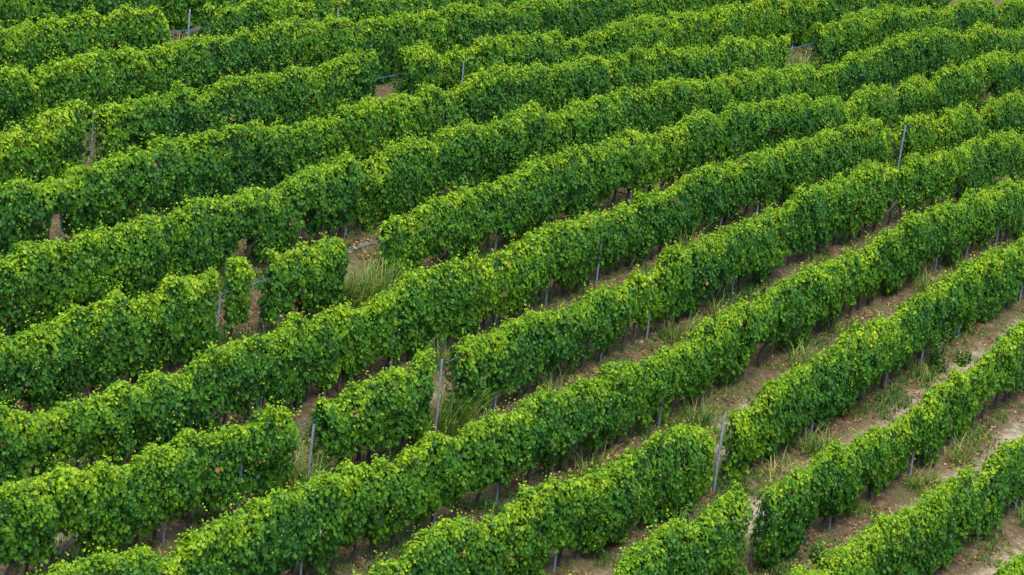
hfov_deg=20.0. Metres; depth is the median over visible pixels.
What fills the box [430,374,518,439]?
grass tuft
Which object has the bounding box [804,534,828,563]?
weed plant
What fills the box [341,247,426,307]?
grass tuft
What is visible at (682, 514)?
weed plant
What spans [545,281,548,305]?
metal post
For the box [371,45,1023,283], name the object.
vine row
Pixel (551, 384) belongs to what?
grass tuft
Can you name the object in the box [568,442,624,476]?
grass tuft
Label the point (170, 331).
vine row
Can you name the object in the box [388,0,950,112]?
vine row
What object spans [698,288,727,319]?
grass tuft
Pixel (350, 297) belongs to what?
grass tuft
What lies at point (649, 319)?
metal post
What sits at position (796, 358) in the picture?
grass tuft
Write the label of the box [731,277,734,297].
metal post
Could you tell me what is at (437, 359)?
grass tuft
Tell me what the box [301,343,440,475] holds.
vine row
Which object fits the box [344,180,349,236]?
metal post
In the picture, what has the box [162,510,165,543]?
metal post
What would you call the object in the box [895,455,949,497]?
grass tuft
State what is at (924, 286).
grass tuft
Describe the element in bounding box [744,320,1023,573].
vine row
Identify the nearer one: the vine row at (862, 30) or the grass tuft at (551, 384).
the grass tuft at (551, 384)
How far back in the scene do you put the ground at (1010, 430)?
74.27 m
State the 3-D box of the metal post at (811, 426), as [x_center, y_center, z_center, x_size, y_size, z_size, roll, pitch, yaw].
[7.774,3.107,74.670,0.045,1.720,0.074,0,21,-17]
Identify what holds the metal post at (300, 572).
on the ground at (1010, 430)
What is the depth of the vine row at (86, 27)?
82.27 m
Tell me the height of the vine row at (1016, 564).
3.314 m
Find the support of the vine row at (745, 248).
on the ground at (1010, 430)
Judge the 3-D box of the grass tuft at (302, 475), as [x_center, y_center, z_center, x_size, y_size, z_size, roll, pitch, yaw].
[-4.362,4.051,62.555,2.753,1.211,2.865,17,22,26]
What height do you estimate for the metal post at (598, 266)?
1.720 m
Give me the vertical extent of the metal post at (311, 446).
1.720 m
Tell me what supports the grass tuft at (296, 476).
on the ground at (1010, 430)
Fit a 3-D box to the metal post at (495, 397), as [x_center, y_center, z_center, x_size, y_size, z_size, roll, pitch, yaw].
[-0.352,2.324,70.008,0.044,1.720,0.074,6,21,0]
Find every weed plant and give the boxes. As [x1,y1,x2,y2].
[569,206,595,229]
[673,504,697,523]
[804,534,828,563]
[927,323,957,371]
[953,347,971,366]
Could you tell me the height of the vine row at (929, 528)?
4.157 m
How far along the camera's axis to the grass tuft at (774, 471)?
71.97 m
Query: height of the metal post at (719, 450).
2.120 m
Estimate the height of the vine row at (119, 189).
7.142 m
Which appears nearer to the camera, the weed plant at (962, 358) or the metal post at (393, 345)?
the metal post at (393, 345)
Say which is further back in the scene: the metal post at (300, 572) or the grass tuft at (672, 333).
the grass tuft at (672, 333)
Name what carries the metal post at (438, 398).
on the ground at (1010, 430)
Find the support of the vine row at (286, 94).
on the ground at (1010, 430)
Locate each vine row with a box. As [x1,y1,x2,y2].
[0,0,171,91]
[0,0,452,46]
[0,0,848,133]
[0,18,1023,337]
[0,29,793,263]
[0,41,380,191]
[0,84,1023,485]
[0,266,221,413]
[0,396,302,574]
[26,169,1023,574]
[197,0,696,58]
[214,253,255,343]
[256,231,352,334]
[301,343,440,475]
[319,420,716,574]
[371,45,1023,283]
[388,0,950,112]
[439,125,1023,430]
[568,480,753,574]
[717,230,1023,484]
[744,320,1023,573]
[784,432,1023,574]
[803,0,1023,71]
[988,541,1023,574]
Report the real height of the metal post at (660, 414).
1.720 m
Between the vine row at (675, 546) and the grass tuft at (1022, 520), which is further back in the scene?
the grass tuft at (1022, 520)
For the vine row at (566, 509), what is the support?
on the ground at (1010, 430)
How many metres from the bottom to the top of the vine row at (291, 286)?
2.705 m
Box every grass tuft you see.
[265,431,319,488]
[280,445,349,490]
[329,263,387,308]
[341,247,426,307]
[417,330,449,369]
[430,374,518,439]
[465,402,500,422]
[525,365,571,394]
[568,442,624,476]
[654,305,704,345]
[676,219,718,249]
[676,394,732,429]
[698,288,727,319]
[753,443,807,484]
[777,334,817,367]
[781,48,820,71]
[794,422,851,458]
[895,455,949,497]
[910,265,943,294]
[941,431,986,465]
[1005,495,1023,527]
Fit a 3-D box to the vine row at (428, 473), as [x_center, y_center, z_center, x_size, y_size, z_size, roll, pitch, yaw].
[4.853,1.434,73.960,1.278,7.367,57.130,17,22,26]
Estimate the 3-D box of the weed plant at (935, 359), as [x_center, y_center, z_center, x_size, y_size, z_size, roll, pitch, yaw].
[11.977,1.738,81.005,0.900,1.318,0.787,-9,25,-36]
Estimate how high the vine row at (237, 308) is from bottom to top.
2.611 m
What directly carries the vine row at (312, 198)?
on the ground at (1010, 430)
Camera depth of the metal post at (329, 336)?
67.59 m
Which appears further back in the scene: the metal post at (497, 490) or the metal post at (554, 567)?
the metal post at (497, 490)
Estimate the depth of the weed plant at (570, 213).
83.04 m
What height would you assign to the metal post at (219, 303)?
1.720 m
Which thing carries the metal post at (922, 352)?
on the ground at (1010, 430)
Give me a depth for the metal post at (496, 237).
79.69 m
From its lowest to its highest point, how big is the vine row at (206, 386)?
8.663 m
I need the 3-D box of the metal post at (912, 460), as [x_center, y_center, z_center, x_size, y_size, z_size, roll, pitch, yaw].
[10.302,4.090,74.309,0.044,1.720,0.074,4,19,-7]
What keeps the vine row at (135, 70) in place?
on the ground at (1010, 430)
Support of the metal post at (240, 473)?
on the ground at (1010, 430)
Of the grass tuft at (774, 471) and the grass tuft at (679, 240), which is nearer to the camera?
the grass tuft at (774, 471)
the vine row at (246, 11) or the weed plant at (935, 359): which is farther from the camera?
the vine row at (246, 11)
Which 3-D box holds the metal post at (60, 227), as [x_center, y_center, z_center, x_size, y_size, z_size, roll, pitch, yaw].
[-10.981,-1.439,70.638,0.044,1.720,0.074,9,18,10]
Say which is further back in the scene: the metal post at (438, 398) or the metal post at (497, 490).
the metal post at (438, 398)
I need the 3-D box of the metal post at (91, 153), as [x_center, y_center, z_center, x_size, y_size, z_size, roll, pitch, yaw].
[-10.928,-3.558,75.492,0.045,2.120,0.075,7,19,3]
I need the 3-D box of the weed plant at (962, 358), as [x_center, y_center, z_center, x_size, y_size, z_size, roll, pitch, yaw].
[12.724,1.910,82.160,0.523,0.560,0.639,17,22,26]
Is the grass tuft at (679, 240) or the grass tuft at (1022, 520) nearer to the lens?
the grass tuft at (1022, 520)
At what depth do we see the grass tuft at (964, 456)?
76.24 m
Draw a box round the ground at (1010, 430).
[0,0,1023,574]
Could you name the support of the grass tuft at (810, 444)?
on the ground at (1010, 430)
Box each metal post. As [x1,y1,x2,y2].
[59,212,62,238]
[90,111,93,171]
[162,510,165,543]
[187,9,190,36]
[215,295,220,338]
[236,463,242,511]
[259,358,266,415]
[299,527,304,574]
[307,424,314,479]
[324,335,330,395]
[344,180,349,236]
[390,315,396,367]
[435,359,442,432]
[461,60,464,83]
[494,360,499,411]
[495,201,501,251]
[495,445,504,503]
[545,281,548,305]
[553,553,556,571]
[595,238,602,285]
[646,284,653,339]
[658,394,662,426]
[713,415,724,491]
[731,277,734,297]
[809,385,818,433]
[828,469,836,529]
[897,125,905,169]
[909,418,919,475]
[920,314,929,363]
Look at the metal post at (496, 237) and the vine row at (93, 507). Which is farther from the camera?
the metal post at (496, 237)
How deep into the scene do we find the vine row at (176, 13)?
87.00 m
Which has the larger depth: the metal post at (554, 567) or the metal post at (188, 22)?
the metal post at (188, 22)
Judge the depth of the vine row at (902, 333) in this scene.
76.29 m
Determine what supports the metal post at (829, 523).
on the ground at (1010, 430)
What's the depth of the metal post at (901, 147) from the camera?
98.19 m
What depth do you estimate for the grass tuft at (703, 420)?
73.35 m
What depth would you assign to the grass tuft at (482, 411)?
68.96 m
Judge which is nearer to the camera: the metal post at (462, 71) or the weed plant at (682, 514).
the weed plant at (682, 514)
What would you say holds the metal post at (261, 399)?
on the ground at (1010, 430)

